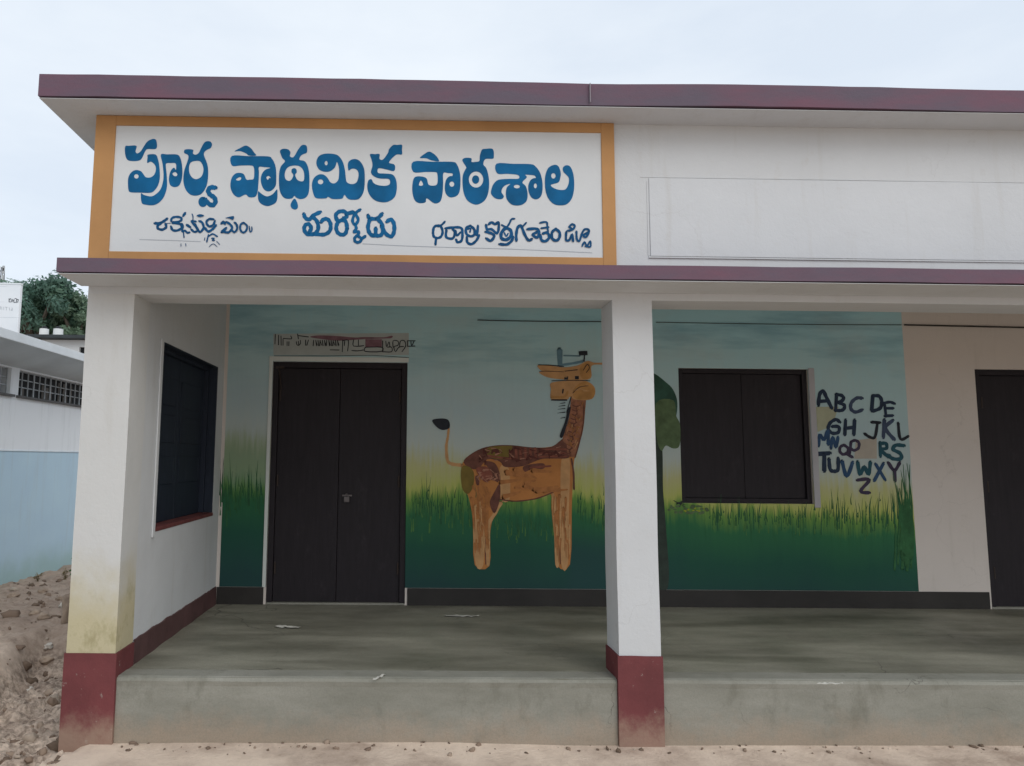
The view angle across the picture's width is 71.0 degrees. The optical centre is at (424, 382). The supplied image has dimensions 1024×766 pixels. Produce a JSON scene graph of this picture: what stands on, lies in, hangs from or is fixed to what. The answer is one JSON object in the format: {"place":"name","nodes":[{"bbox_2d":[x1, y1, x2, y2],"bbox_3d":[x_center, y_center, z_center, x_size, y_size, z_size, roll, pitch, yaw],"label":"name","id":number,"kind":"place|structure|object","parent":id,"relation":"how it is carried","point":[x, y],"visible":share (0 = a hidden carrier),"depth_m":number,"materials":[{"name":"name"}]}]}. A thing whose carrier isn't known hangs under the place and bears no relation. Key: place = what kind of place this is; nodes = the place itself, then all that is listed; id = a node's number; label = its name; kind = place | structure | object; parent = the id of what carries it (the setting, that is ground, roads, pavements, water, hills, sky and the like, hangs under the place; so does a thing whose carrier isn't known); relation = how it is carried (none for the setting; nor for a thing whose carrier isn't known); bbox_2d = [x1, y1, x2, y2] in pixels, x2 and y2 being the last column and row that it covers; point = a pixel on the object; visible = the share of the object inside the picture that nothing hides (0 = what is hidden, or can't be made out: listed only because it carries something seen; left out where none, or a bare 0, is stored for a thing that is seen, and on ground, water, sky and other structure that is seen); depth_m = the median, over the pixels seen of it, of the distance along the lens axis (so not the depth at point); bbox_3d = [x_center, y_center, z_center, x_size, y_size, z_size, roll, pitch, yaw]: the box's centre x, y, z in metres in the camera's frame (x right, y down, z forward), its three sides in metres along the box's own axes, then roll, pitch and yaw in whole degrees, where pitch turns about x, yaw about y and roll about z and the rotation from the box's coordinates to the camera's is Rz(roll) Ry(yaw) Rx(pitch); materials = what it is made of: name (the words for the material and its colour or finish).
{"place":"outdoors","nodes":[
{"label":"outdoors","id":0,"kind":"place"},
{"bbox_2d":[0,564,1023,765],"bbox_3d":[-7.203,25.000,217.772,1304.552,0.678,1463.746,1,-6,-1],"label":"ground","id":1,"kind":"structure","parent":0,"point":[15,721],"depth_m":3.96,"materials":[{"name":"soil"}]},
{"bbox_2d":[0,266,4,282],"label":"lattice mast","id":2,"kind":"object","parent":1,"relation":"on","point":[2,270],"visible":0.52,"depth_m":77.11,"materials":[{"name":"metal"}]},
{"bbox_2d":[0,283,22,332],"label":"white wall","id":3,"kind":"structure","parent":1,"relation":"on","point":[10,303],"depth_m":17.45,"materials":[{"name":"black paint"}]},
{"bbox_2d":[7,592,19,597],"bbox_3d":[-4.972,2.581,8.604,0.144,0.102,0.132,1,-6,-1],"label":"stone","id":4,"kind":"object","parent":1,"relation":"on","point":[12,594],"visible":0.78,"depth_m":8.57,"materials":[{"name":"beige stone"}]},
{"bbox_2d":[0,278,40,334],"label":"tree","id":5,"kind":"object","parent":1,"relation":"on","point":[5,281],"visible":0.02,"depth_m":33.05,"materials":[{"name":"green plant"}]},
{"bbox_2d":[28,608,42,615],"bbox_3d":[-3.542,2.093,6.469,0.117,0.077,0.111,1,-6,-1],"label":"stone","id":6,"kind":"object","parent":1,"relation":"on","point":[35,611],"visible":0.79,"depth_m":6.44,"materials":[{"name":"beige stone"}]},
{"bbox_2d":[33,573,42,581],"bbox_3d":[-5.357,2.710,9.867,0.106,0.156,0.105,1,-6,-1],"label":"weed","id":7,"kind":"object","parent":1,"relation":"on","point":[37,577],"visible":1,"depth_m":9.86,"materials":[{"name":"plant"}]},
{"bbox_2d":[0,327,83,584],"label":"neighbour building","id":8,"kind":"structure","parent":1,"relation":"on","point":[41,383],"depth_m":10.28,"materials":[{"name":"paint"}]},
{"bbox_2d":[38,588,47,592],"bbox_3d":[-4.958,2.712,9.228,0.126,0.094,0.113,1,-6,-1],"label":"stone","id":9,"kind":"object","parent":1,"relation":"on","point":[43,590],"visible":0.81,"depth_m":9.20,"materials":[{"name":"beige stone"}]},
{"bbox_2d":[37,612,50,620],"bbox_3d":[-3.369,2.075,6.305,0.109,0.090,0.104,2,-6,-17],"label":"stone","id":10,"kind":"object","parent":1,"relation":"on","point":[43,616],"visible":0.93,"depth_m":6.27,"materials":[{"name":"beige stone"}]},
{"bbox_2d":[39,655,54,664],"bbox_3d":[-3.012,2.209,5.669,0.107,0.074,0.109,-1,-6,16],"label":"stone","id":11,"kind":"object","parent":1,"relation":"on","point":[45,660],"visible":1,"depth_m":5.64,"materials":[{"name":"beige stone"}]},
{"bbox_2d":[44,642,52,649],"bbox_3d":[-3.073,2.153,5.809,0.075,0.056,0.074,5,-8,-37],"label":"stone","id":12,"kind":"object","parent":1,"relation":"on","point":[48,645],"visible":1,"depth_m":5.79,"materials":[{"name":"white stone"}]},
{"bbox_2d":[12,269,85,333],"bbox_3d":[-17.022,-0.151,30.698,3.947,9.846,3.999,1,-6,-1],"label":"tree","id":13,"kind":"object","parent":1,"relation":"on","point":[28,315],"visible":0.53,"depth_m":30.62,"materials":[{"name":"green plant"}]},
{"bbox_2d":[44,687,56,695],"bbox_3d":[-2.677,2.233,5.116,0.115,0.078,0.112,1,-6,-1],"label":"stone","id":14,"kind":"object","parent":1,"relation":"on","point":[48,691],"visible":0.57,"depth_m":5.08,"materials":[{"name":"beige stone"}]},
{"bbox_2d":[20,281,84,333],"bbox_3d":[-16.334,0.195,31.674,3.264,9.378,3.152,-2,-7,22],"label":"tree","id":15,"kind":"object","parent":1,"relation":"on","point":[36,301],"visible":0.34,"depth_m":31.18,"materials":[{"name":"green plant"}]},
{"bbox_2d":[25,334,84,352],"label":"white house","id":16,"kind":"structure","parent":1,"relation":"on","point":[75,342],"depth_m":24.38,"materials":[{"name":"white paint"}]},
{"bbox_2d":[39,326,48,333],"bbox_3d":[-13.387,-1.774,25.026,0.317,0.461,0.317,1,-6,-1],"label":"roof tank","id":17,"kind":"object","parent":16,"relation":"on","point":[43,329],"visible":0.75,"depth_m":24.92,"materials":[{"name":"white plastic"}]},
{"bbox_2d":[53,326,62,334],"bbox_3d":[-12.893,-1.768,25.033,0.336,0.461,0.336,1,-6,-1],"label":"roof tank","id":18,"kind":"object","parent":16,"relation":"on","point":[57,330],"visible":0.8,"depth_m":24.91,"materials":[{"name":"white plastic"}]},
{"bbox_2d":[62,568,67,579],"bbox_3d":[-5.123,2.736,10.145,0.090,0.188,0.098,1,-6,-1],"label":"weed","id":19,"kind":"object","parent":1,"relation":"on","point":[64,573],"visible":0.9,"depth_m":10.14,"materials":[{"name":"plant"}]},
{"bbox_2d":[61,593,69,623],"bbox_3d":[-3.101,2.000,6.183,0.098,0.355,0.190,1,-6,-1],"label":"stone","id":20,"kind":"object","parent":1,"relation":"on","point":[65,608],"visible":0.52,"depth_m":6.12,"materials":[{"name":"beige stone"}]},
{"bbox_2d":[48,291,87,334],"bbox_3d":[-15.363,0.357,31.225,3.388,8.979,3.003,4,-7,-29],"label":"tree","id":21,"kind":"object","parent":1,"relation":"on","point":[80,316],"visible":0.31,"depth_m":30.99,"materials":[{"name":"green plant"}]},
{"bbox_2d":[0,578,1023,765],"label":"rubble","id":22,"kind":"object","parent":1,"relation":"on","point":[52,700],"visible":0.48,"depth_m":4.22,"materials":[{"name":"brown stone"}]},
{"bbox_2d":[38,74,1023,752],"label":"school building","id":23,"kind":"structure","parent":1,"relation":"on","point":[728,450],"depth_m":4.73,"materials":[{"name":"white paint"}]},
{"bbox_2d":[151,339,217,537],"bbox_3d":[-1.898,0.425,5.353,0.283,1.302,1.409,1,-6,-1],"label":"window","id":24,"kind":"structure","parent":23,"relation":"in","point":[187,391],"depth_m":5.52,"materials":[{"name":"black wood"}]},
{"bbox_2d":[276,625,298,627],"bbox_3d":[-1.011,1.803,5.264,0.185,0.009,0.066,0,-6,8],"label":"paper scrap","id":25,"kind":"object","parent":23,"relation":"on","point":[281,626],"visible":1,"depth_m":5.26,"materials":[{"name":"white paper"}]},
{"bbox_2d":[266,362,407,604],"bbox_3d":[-0.756,0.866,6.278,1.194,2.102,0.122,1,-6,-1],"label":"door","id":26,"kind":"structure","parent":23,"relation":"in","point":[308,504],"depth_m":6.25,"materials":[{"name":"paint"}]},
{"bbox_2d":[88,115,616,264],"bbox_3d":[-0.424,-1.162,4.469,3.190,0.910,0.267,1,-6,-1],"label":"name board","id":27,"kind":"object","parent":23,"relation":"attached to","point":[247,188],"visible":0.99,"depth_m":4.34,"materials":[{"name":"paint"}]},
{"bbox_2d":[445,614,478,616],"bbox_3d":[0.301,1.860,5.686,0.274,0.009,0.054,1,-6,-1],"label":"paper scrap","id":28,"kind":"object","parent":23,"relation":"on","point":[460,615],"visible":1,"depth_m":5.68,"materials":[{"name":"white paper"}]},
{"bbox_2d":[678,368,820,507],"bbox_3d":[2.882,0.482,6.369,1.223,1.236,0.132,1,-6,-1],"label":"window","id":29,"kind":"structure","parent":23,"relation":"in","point":[744,433],"depth_m":6.36,"materials":[{"name":"paint"}]},
{"bbox_2d":[817,682,842,683],"bbox_3d":[2.298,1.701,4.026,0.148,0.008,0.021,1,-6,-1],"label":"paper scrap","id":30,"kind":"object","parent":23,"relation":"on","point":[828,683],"visible":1,"depth_m":4.02,"materials":[{"name":"white paper"}]},
{"bbox_2d":[974,369,1023,608],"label":"door","id":31,"kind":"structure","parent":23,"relation":"in","point":[999,393],"depth_m":6.34,"materials":[{"name":"paint"}]},
{"bbox_2d":[0,0,1023,298],"label":"sky","id":32,"kind":"structure","parent":0,"point":[46,169],"materials":[{"name":"white"}]}
]}

